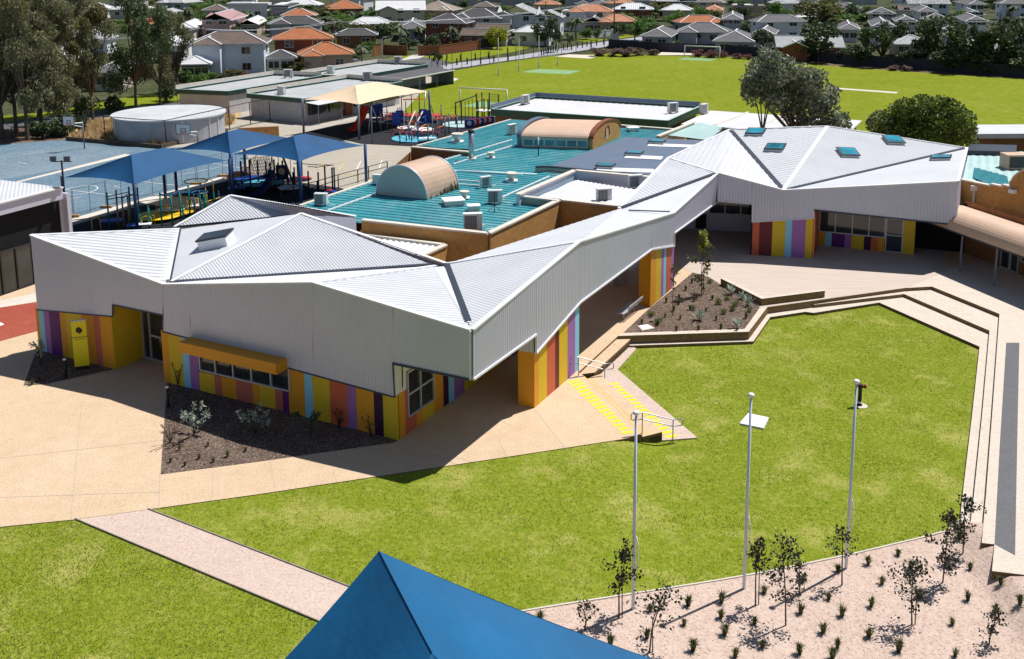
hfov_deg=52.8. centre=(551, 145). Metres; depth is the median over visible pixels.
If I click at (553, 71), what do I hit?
turf patch
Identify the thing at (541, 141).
window
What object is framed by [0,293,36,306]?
pale paving
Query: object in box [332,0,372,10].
house
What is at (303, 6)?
garden tree
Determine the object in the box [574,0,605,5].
house
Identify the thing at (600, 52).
dry shrub
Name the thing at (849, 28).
house
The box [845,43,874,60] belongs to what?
garden tree
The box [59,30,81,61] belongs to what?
house
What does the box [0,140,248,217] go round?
court
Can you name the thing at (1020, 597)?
grass tuft
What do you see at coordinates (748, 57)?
red shrub
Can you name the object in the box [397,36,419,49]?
garden tree
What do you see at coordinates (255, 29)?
window
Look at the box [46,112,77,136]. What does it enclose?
shrub
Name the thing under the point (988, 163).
building
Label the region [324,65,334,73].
air conditioner
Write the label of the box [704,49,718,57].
red shrub
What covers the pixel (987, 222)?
brick wing
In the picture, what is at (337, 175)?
fence
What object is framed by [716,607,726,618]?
grass tuft
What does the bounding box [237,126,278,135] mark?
mural wall
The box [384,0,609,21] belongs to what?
power line
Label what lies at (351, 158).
yard
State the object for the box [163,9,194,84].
gum tree
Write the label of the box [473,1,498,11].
house
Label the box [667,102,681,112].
air conditioner
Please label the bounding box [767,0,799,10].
house
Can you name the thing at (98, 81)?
window
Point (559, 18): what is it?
house
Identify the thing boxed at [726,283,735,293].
spiky plant
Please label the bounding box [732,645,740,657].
grass tuft
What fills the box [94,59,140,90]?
house
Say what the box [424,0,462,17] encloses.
house
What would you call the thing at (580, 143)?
window
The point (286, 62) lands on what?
window
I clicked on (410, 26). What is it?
house
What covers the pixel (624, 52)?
dry shrub
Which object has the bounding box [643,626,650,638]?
grass tuft
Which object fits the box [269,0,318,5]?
house
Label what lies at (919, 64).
fence
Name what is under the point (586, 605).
sapling
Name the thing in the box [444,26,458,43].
palm tree
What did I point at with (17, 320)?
red paving
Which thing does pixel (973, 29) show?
open tree
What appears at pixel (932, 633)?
mulch bed
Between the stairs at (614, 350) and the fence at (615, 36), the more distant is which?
the fence at (615, 36)
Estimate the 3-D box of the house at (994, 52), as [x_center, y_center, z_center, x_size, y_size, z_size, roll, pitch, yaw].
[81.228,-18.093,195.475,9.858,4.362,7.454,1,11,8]
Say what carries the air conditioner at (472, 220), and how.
on the brick school building at (400, 203)
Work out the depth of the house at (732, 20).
245.25 m
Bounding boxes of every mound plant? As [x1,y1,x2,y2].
[715,298,722,304]
[731,300,740,305]
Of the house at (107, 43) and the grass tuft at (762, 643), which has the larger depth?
the house at (107, 43)
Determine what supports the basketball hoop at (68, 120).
on the court patch at (35, 161)
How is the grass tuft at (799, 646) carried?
on the mulch bed at (932, 633)
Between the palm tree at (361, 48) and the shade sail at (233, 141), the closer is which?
the shade sail at (233, 141)
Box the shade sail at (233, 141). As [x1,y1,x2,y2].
[173,129,297,190]
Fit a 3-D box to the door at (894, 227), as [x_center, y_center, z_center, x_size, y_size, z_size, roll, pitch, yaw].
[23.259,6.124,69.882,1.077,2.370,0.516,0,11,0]
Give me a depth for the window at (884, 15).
271.24 m
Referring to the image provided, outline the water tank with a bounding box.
[110,105,225,143]
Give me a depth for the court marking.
91.44 m
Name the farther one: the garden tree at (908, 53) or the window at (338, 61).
the garden tree at (908, 53)
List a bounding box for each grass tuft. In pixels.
[535,610,544,618]
[604,631,615,643]
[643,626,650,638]
[679,617,689,625]
[682,591,693,606]
[688,635,700,651]
[716,590,727,603]
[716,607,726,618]
[718,621,731,635]
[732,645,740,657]
[749,614,759,624]
[757,639,767,648]
[759,583,768,593]
[791,639,807,654]
[797,598,805,613]
[816,619,829,633]
[825,590,832,599]
[826,645,840,658]
[834,561,840,571]
[834,636,841,648]
[837,603,848,616]
[863,553,872,564]
[863,627,875,637]
[868,595,876,606]
[876,575,887,584]
[890,635,904,652]
[894,546,902,555]
[907,557,915,569]
[912,585,925,599]
[948,616,954,625]
[951,646,960,656]
[963,590,972,600]
[966,561,974,569]
[989,601,1001,611]
[996,575,1003,584]
[1015,593,1023,604]
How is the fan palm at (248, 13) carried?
on the ground at (150, 87)
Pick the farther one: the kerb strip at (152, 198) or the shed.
the shed
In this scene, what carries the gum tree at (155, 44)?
on the ground at (150, 87)
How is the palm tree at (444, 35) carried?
on the ground at (150, 87)
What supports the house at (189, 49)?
on the ground at (150, 87)
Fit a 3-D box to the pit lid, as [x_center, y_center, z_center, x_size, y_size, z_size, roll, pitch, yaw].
[5.083,9.894,55.954,0.816,0.080,0.756,-5,12,-27]
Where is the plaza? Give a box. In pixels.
[0,218,1023,579]
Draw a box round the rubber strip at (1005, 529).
[995,343,1018,554]
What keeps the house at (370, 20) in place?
on the ground at (150, 87)
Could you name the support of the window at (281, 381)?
in the school building at (301, 310)
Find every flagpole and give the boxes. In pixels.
[631,410,639,609]
[742,392,754,589]
[844,379,859,568]
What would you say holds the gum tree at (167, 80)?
on the ground at (150, 87)
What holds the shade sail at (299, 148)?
on the play surface at (273, 194)
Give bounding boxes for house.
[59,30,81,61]
[88,2,113,17]
[89,29,118,53]
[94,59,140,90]
[107,6,154,18]
[109,0,148,6]
[155,0,203,10]
[158,35,196,61]
[167,8,182,13]
[172,18,202,37]
[181,55,213,80]
[187,31,271,75]
[199,9,247,35]
[201,4,228,13]
[222,0,257,2]
[226,2,271,28]
[240,15,267,34]
[265,49,297,70]
[267,15,323,37]
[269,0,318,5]
[269,2,298,16]
[272,27,334,65]
[280,8,317,17]
[289,0,324,10]
[297,42,355,69]
[325,0,363,15]
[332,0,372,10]
[335,28,378,47]
[349,16,390,32]
[375,0,425,24]
[399,17,425,40]
[423,13,474,42]
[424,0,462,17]
[444,0,476,5]
[456,8,503,27]
[459,28,493,42]
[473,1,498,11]
[474,23,514,45]
[481,0,500,1]
[497,3,544,34]
[501,0,541,5]
[512,25,553,45]
[533,0,561,13]
[533,9,565,34]
[561,9,589,30]
[565,0,592,8]
[567,3,613,30]
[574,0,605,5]
[584,15,602,30]
[596,13,636,33]
[604,0,633,7]
[612,2,653,18]
[632,0,650,3]
[639,25,677,42]
[649,0,679,14]
[661,3,693,21]
[671,15,723,29]
[677,22,731,43]
[681,0,697,4]
[695,0,725,13]
[706,4,722,15]
[712,28,755,53]
[722,11,742,29]
[728,0,763,4]
[731,3,764,19]
[748,14,807,34]
[755,25,779,46]
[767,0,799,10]
[771,35,845,61]
[795,12,817,20]
[835,2,862,13]
[837,20,860,41]
[841,0,876,4]
[866,7,895,28]
[867,16,895,44]
[889,34,929,57]
[891,14,916,35]
[893,0,903,4]
[894,5,927,15]
[902,0,950,15]
[909,4,937,21]
[920,13,948,31]
[942,26,952,41]
[953,0,986,12]
[954,12,988,38]
[954,39,1007,61]
[956,7,985,17]
[993,0,1023,19]
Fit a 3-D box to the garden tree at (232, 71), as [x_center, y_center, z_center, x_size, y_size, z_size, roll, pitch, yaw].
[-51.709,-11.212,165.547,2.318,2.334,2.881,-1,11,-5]
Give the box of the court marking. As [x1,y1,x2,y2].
[18,151,397,198]
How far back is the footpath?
201.47 m
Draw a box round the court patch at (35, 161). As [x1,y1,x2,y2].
[0,145,133,179]
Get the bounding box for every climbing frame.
[72,186,173,230]
[138,178,219,221]
[226,155,311,195]
[383,105,457,143]
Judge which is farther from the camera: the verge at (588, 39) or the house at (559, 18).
the house at (559, 18)
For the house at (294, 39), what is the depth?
184.31 m
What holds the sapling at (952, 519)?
on the mulch bed at (932, 633)
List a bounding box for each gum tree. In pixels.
[0,0,33,122]
[0,0,62,140]
[0,6,40,139]
[0,10,48,136]
[5,1,63,116]
[20,0,66,122]
[27,0,81,117]
[43,0,96,113]
[62,2,118,119]
[99,0,176,107]
[128,4,176,104]
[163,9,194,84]
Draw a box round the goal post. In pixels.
[498,37,498,75]
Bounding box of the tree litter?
[0,117,105,143]
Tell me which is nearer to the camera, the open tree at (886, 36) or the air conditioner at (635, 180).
the air conditioner at (635, 180)
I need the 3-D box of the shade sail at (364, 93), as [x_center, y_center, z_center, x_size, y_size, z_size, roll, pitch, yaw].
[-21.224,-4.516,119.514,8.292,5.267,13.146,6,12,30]
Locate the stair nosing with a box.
[584,376,648,434]
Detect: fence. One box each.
[3,111,88,138]
[71,153,235,213]
[82,99,270,142]
[280,161,387,202]
[431,33,604,69]
[479,39,492,48]
[608,31,618,47]
[609,39,1023,77]
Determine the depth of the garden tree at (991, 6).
355.40 m
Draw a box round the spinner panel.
[464,116,493,127]
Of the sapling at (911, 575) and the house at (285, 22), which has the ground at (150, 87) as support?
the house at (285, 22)
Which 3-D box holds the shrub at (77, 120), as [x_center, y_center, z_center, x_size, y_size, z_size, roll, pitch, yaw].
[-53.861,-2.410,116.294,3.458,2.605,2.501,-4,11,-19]
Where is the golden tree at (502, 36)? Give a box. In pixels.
[484,26,509,48]
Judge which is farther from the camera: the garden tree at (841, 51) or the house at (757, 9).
the house at (757, 9)
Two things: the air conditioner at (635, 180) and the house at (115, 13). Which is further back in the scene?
the house at (115, 13)
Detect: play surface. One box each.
[72,180,343,231]
[310,115,494,145]
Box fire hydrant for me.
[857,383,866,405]
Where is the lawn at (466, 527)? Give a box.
[0,305,993,658]
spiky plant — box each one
[691,308,708,319]
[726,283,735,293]
[731,315,744,327]
[744,293,756,305]
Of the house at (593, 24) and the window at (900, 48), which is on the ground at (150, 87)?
the house at (593, 24)
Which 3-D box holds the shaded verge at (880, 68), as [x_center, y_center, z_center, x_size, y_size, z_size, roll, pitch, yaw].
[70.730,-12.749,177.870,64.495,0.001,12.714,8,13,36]
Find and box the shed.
[681,110,861,139]
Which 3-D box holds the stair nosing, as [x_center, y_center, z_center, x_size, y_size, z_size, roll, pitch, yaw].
[2.999,11.761,46.800,0.706,0.250,6.642,-4,11,-20]
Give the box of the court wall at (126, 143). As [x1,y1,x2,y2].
[65,128,227,148]
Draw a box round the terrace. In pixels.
[907,260,1023,574]
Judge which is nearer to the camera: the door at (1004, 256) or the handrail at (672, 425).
the handrail at (672, 425)
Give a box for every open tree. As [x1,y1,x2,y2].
[432,51,441,67]
[550,29,561,46]
[566,33,573,44]
[751,29,775,46]
[856,20,910,55]
[910,32,939,57]
[968,24,995,62]
[969,21,1023,61]
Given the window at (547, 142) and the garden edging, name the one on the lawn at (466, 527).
the garden edging
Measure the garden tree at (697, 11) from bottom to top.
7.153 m
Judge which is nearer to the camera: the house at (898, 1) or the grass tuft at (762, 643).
the grass tuft at (762, 643)
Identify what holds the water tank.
on the ground at (237, 115)
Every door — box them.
[0,242,34,295]
[141,312,162,362]
[343,102,352,115]
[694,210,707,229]
[885,218,903,252]
[999,250,1009,269]
[1009,254,1018,272]
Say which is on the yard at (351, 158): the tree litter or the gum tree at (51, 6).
the tree litter
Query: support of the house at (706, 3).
on the ground at (150, 87)
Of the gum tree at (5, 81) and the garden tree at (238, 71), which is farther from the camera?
the garden tree at (238, 71)
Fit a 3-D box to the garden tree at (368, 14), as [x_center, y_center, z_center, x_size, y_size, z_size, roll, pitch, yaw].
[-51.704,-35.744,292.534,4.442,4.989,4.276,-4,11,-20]
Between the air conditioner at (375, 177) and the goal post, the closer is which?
the air conditioner at (375, 177)
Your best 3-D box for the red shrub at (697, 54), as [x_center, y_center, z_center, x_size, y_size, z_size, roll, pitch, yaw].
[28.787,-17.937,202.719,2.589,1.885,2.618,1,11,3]
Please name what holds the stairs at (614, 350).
on the ground at (150, 87)
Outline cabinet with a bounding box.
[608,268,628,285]
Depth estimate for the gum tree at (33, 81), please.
109.64 m
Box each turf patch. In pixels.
[465,102,495,106]
[524,69,577,73]
[680,58,715,60]
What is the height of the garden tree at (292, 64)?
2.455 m
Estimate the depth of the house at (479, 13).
251.02 m
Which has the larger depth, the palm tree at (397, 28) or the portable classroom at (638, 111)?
the palm tree at (397, 28)
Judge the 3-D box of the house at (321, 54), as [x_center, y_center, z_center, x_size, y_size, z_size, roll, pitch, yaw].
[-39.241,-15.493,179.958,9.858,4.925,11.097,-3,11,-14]
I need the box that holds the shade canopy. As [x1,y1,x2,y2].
[285,550,651,658]
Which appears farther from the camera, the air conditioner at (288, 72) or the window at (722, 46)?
the window at (722, 46)
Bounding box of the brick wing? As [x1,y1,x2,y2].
[925,167,1023,285]
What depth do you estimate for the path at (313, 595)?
34.56 m
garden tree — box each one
[117,23,131,37]
[175,11,196,19]
[180,70,191,79]
[186,72,207,82]
[189,3,208,10]
[193,9,203,15]
[198,13,207,17]
[204,72,216,79]
[213,72,226,79]
[223,68,235,76]
[232,21,243,30]
[235,69,244,75]
[281,61,297,70]
[289,61,310,70]
[297,5,312,9]
[298,4,315,10]
[316,6,330,15]
[322,24,337,31]
[326,24,349,33]
[327,14,350,23]
[332,10,347,17]
[340,21,373,30]
[343,18,355,24]
[348,14,362,19]
[352,51,361,60]
[362,41,375,52]
[364,10,375,15]
[373,24,394,42]
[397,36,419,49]
[423,35,440,45]
[424,13,435,19]
[451,0,470,7]
[497,4,510,10]
[530,17,559,45]
[548,7,563,15]
[579,27,592,38]
[591,28,601,39]
[609,23,628,32]
[625,19,646,39]
[631,16,658,24]
[631,22,659,32]
[642,15,654,22]
[648,0,673,14]
[662,9,686,24]
[690,7,710,14]
[702,9,723,17]
[709,10,720,16]
[726,0,736,3]
[726,7,749,15]
[734,0,751,3]
[741,23,750,32]
[750,12,769,16]
[768,1,791,14]
[792,0,844,23]
[796,21,842,61]
[830,13,856,22]
[836,48,847,58]
[842,2,873,21]
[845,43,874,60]
[856,13,867,23]
[862,21,869,27]
[895,49,919,60]
[914,52,939,59]
[915,14,963,57]
[934,49,969,67]
[943,21,997,61]
[950,9,966,19]
[968,51,1000,71]
[983,0,998,3]
[986,22,1002,26]
[986,24,1011,30]
[988,2,995,9]
[992,52,1023,70]
[999,16,1023,25]
[1000,26,1023,65]
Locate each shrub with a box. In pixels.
[28,120,57,138]
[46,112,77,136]
[57,114,89,132]
[68,95,102,116]
[102,95,126,112]
[155,85,177,100]
[590,47,607,55]
[608,48,621,56]
[618,47,633,56]
[631,47,645,55]
[646,49,658,54]
[691,49,703,56]
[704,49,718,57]
[717,52,727,57]
[731,53,742,58]
[743,54,752,59]
[887,65,899,70]
[901,65,912,70]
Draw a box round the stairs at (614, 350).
[580,339,661,442]
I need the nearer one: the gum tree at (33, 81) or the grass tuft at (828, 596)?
the grass tuft at (828, 596)
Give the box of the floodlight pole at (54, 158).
[50,156,71,191]
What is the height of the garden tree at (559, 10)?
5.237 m
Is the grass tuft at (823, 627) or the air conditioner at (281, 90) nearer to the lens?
the grass tuft at (823, 627)
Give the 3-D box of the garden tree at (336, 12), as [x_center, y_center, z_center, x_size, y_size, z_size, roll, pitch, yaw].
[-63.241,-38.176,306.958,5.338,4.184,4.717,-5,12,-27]
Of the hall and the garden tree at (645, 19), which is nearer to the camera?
the hall
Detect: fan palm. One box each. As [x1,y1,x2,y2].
[183,7,194,20]
[242,10,254,18]
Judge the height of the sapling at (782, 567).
3.153 m
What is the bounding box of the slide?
[348,103,391,142]
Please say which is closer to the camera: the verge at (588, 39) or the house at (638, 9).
the verge at (588, 39)
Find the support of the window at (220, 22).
in the house at (225, 20)
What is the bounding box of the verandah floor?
[306,105,400,131]
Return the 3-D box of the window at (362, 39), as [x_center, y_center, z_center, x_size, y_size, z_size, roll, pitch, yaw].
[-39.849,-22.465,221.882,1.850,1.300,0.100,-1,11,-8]
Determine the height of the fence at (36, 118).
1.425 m
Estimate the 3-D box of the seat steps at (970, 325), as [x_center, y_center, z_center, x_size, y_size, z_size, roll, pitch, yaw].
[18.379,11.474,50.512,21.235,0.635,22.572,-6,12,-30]
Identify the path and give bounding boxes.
[80,510,347,619]
[601,347,696,441]
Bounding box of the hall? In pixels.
[0,180,72,295]
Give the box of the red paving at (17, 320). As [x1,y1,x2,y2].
[0,302,36,340]
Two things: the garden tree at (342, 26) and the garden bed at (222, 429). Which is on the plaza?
the garden bed at (222, 429)
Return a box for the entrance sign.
[71,319,89,369]
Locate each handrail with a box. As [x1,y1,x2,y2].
[570,357,613,377]
[631,412,683,441]
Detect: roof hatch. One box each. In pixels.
[441,196,465,206]
[466,203,480,210]
[626,126,639,131]
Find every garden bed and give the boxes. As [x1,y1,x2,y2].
[24,344,111,384]
[161,383,396,473]
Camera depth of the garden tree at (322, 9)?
320.45 m
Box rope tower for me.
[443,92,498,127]
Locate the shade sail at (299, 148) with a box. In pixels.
[229,134,367,203]
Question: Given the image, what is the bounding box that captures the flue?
[467,129,475,159]
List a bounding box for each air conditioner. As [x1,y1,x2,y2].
[274,86,285,94]
[283,69,292,77]
[314,192,330,205]
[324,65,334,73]
[362,71,371,80]
[371,174,380,184]
[394,56,401,63]
[463,212,492,230]
[479,175,493,187]
[487,189,510,203]
[506,123,516,134]
[520,94,530,104]
[596,187,612,200]
[627,174,642,187]
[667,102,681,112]
[699,103,708,113]
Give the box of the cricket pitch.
[836,88,896,92]
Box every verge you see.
[3,94,179,121]
[388,45,532,61]
[574,38,606,41]
[619,34,633,38]
[807,60,1023,78]
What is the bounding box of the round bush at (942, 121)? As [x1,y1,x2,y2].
[865,93,979,146]
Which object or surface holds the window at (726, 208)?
in the school building at (301, 310)
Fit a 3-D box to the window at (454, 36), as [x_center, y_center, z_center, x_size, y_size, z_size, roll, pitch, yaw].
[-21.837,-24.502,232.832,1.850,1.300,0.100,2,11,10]
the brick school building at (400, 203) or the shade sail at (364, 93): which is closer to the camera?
the brick school building at (400, 203)
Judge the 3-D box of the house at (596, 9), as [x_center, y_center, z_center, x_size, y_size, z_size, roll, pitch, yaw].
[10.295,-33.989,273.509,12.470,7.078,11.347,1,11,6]
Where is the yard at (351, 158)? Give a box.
[4,76,430,224]
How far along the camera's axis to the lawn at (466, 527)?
38.22 m
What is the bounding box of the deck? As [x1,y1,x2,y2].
[674,224,945,306]
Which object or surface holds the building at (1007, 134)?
on the ground at (150, 87)
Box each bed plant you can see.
[28,339,44,364]
[161,422,181,441]
[171,364,180,384]
[180,400,211,433]
[236,402,270,433]
[269,410,279,436]
[293,409,321,435]
[332,408,342,427]
[361,415,378,437]
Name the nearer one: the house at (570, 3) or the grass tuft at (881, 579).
the grass tuft at (881, 579)
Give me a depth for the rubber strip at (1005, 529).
41.59 m
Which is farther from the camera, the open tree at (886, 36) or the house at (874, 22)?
the house at (874, 22)
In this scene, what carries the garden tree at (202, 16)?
on the ground at (150, 87)
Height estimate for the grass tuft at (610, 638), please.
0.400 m
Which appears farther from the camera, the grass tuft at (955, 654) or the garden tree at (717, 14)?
the garden tree at (717, 14)
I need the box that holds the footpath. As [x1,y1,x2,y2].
[402,55,423,59]
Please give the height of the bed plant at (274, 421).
1.212 m
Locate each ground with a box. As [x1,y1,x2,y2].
[2,0,1021,188]
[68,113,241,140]
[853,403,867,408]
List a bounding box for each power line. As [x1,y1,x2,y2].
[69,28,194,41]
[194,22,335,30]
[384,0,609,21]
[636,0,725,1]
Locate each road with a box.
[4,57,448,128]
[443,37,641,68]
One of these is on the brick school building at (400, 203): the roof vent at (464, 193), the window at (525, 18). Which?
the roof vent at (464, 193)
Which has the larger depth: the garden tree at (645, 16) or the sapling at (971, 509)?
the garden tree at (645, 16)
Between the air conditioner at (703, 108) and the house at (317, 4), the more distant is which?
the house at (317, 4)
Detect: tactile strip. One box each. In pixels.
[568,379,632,433]
[610,382,677,437]
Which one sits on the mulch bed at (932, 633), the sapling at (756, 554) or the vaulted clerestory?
the sapling at (756, 554)
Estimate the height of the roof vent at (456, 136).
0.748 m
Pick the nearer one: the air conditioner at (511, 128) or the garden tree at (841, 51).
the air conditioner at (511, 128)
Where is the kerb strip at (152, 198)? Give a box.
[72,177,226,223]
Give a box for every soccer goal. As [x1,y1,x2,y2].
[459,87,507,106]
[684,45,719,58]
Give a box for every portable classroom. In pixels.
[175,70,321,113]
[246,74,401,124]
[300,59,454,89]
[490,92,699,138]
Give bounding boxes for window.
[96,76,106,84]
[182,67,193,75]
[194,67,208,74]
[198,357,290,391]
[205,19,211,24]
[218,19,226,24]
[241,46,250,53]
[242,62,251,69]
[248,28,256,32]
[268,61,278,68]
[272,11,278,15]
[281,60,293,67]
[285,40,293,47]
[308,104,327,114]
[312,40,322,44]
[328,101,344,111]
[335,58,343,64]
[343,38,349,43]
[353,101,372,106]
[361,38,369,42]
[374,96,398,101]
[406,369,434,417]
[414,32,422,36]
[450,34,457,39]
[520,36,526,41]
[523,16,528,20]
[523,138,533,145]
[534,139,543,145]
[544,139,554,146]
[556,139,565,146]
[566,140,576,147]
[577,140,587,147]
[585,25,593,29]
[606,126,608,139]
[709,34,718,39]
[709,201,751,215]
[720,44,728,49]
[723,18,732,23]
[733,18,739,23]
[789,22,796,25]
[819,211,885,237]
[839,32,848,37]
[850,32,856,37]
[872,12,879,16]
[883,12,891,16]
[898,46,909,52]
[905,31,914,35]
[906,20,915,24]
[939,4,945,8]
[968,19,976,24]
[976,20,986,24]
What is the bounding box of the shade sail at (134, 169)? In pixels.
[60,148,232,229]
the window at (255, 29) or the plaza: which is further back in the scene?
the window at (255, 29)
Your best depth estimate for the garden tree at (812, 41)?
191.76 m
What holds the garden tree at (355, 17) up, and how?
on the ground at (150, 87)
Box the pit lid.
[638,324,654,330]
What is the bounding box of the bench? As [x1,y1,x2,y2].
[616,296,642,319]
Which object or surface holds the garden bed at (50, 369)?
on the plaza
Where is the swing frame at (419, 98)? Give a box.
[368,90,433,133]
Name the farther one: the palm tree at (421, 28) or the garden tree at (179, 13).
the garden tree at (179, 13)
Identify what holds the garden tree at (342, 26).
on the ground at (150, 87)
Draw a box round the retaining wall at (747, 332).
[618,307,767,343]
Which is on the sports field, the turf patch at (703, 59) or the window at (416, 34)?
the turf patch at (703, 59)
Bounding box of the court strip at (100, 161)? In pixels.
[16,154,128,181]
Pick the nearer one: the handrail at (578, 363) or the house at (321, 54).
the handrail at (578, 363)
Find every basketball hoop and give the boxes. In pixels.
[62,116,84,148]
[175,124,197,141]
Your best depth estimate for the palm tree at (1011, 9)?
306.15 m
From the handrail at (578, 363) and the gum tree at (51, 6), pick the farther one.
the gum tree at (51, 6)
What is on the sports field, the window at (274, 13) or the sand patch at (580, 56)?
the sand patch at (580, 56)
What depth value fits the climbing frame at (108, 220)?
76.34 m
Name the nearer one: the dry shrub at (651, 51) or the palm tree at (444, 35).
the dry shrub at (651, 51)
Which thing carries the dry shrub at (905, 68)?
on the sports field
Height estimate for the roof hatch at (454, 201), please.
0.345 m
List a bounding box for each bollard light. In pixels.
[63,358,66,377]
[165,386,169,406]
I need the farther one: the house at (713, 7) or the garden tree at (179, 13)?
the house at (713, 7)
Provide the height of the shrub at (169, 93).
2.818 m
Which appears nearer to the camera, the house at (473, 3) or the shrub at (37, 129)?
the shrub at (37, 129)
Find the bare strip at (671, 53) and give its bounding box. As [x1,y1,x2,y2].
[658,52,693,54]
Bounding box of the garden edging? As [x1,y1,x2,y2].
[74,508,944,621]
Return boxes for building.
[29,126,967,439]
[299,119,724,263]
[963,151,1023,182]
[965,144,1016,165]
[970,124,1023,151]
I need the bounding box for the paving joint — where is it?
[5,369,564,517]
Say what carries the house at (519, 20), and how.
on the ground at (150, 87)
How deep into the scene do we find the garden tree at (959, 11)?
280.05 m
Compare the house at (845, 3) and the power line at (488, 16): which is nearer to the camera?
the power line at (488, 16)
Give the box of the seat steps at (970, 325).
[629,290,998,521]
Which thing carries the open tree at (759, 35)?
on the ground at (150, 87)
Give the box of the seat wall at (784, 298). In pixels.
[721,278,824,305]
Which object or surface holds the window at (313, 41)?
in the house at (294, 39)
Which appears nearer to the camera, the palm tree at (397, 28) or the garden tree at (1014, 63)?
the garden tree at (1014, 63)
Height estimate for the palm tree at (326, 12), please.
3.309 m
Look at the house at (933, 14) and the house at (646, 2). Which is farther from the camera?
the house at (646, 2)
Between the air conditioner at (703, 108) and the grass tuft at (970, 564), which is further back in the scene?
the air conditioner at (703, 108)
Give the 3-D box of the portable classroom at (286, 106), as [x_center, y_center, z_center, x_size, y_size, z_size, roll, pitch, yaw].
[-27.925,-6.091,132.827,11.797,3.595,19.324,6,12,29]
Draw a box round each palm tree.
[265,16,279,21]
[317,16,344,28]
[319,11,331,16]
[344,11,354,16]
[353,44,369,60]
[354,11,368,15]
[391,25,407,42]
[413,26,425,41]
[440,33,449,44]
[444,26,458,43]
[564,18,586,38]
[885,3,900,7]
[1005,6,1020,17]
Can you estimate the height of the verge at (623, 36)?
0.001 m
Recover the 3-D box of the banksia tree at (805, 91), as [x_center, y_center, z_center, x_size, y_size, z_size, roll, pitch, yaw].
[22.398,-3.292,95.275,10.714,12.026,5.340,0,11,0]
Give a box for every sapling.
[573,598,598,629]
[600,538,643,617]
[626,579,685,652]
[670,264,680,315]
[687,230,715,294]
[745,536,777,604]
[761,529,809,625]
[785,560,809,591]
[822,524,858,584]
[882,556,933,624]
[919,507,961,582]
[954,493,986,552]
[978,607,1010,644]
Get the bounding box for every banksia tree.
[738,44,852,128]
[743,61,789,127]
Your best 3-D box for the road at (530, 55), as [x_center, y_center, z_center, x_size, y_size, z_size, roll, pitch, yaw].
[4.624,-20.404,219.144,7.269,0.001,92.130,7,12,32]
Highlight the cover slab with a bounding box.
[740,413,768,429]
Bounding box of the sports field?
[403,54,1023,146]
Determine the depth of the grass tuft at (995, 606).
32.61 m
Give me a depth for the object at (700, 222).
75.74 m
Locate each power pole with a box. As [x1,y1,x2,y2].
[328,21,339,43]
[610,0,617,34]
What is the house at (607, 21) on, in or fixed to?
on the ground at (150, 87)
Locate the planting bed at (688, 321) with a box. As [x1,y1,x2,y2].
[624,273,759,332]
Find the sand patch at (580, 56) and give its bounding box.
[556,54,596,58]
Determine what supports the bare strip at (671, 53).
on the ground at (150, 87)
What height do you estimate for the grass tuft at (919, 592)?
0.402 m
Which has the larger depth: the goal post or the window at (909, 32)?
the window at (909, 32)
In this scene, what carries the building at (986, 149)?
on the plaza
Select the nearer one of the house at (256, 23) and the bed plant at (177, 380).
the bed plant at (177, 380)
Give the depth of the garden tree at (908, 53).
181.73 m
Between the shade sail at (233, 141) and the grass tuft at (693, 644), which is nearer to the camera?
the grass tuft at (693, 644)
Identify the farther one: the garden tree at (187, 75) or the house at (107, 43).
the house at (107, 43)
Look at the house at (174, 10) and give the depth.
298.69 m
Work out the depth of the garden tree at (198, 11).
322.21 m
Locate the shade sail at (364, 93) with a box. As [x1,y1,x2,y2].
[301,82,430,139]
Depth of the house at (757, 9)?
315.51 m
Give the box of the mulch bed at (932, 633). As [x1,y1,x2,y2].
[526,519,1023,658]
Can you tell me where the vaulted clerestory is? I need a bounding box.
[516,117,620,149]
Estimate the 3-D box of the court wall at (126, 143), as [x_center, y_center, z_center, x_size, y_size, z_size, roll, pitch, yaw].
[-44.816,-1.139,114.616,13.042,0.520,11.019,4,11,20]
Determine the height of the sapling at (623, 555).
2.672 m
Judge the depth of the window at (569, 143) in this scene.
85.18 m
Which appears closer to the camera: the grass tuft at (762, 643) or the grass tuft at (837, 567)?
the grass tuft at (762, 643)
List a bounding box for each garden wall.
[373,45,407,55]
[418,40,480,55]
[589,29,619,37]
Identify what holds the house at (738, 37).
on the ground at (150, 87)
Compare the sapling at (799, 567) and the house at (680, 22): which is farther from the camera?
the house at (680, 22)
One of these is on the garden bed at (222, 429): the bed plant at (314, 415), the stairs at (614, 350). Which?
the bed plant at (314, 415)
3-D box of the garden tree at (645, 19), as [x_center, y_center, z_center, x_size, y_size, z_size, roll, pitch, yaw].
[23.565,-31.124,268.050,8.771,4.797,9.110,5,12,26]
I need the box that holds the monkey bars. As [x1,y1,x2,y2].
[293,163,336,193]
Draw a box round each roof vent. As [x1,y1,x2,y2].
[451,132,463,142]
[459,190,469,198]
[487,151,494,157]
[505,171,516,181]
[999,152,1023,169]
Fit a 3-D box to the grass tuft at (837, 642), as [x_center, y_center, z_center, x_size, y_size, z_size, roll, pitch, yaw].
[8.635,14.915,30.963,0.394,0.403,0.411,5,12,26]
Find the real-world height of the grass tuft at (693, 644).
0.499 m
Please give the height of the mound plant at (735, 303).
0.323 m
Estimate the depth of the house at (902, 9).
296.38 m
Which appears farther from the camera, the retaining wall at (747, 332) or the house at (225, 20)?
the house at (225, 20)

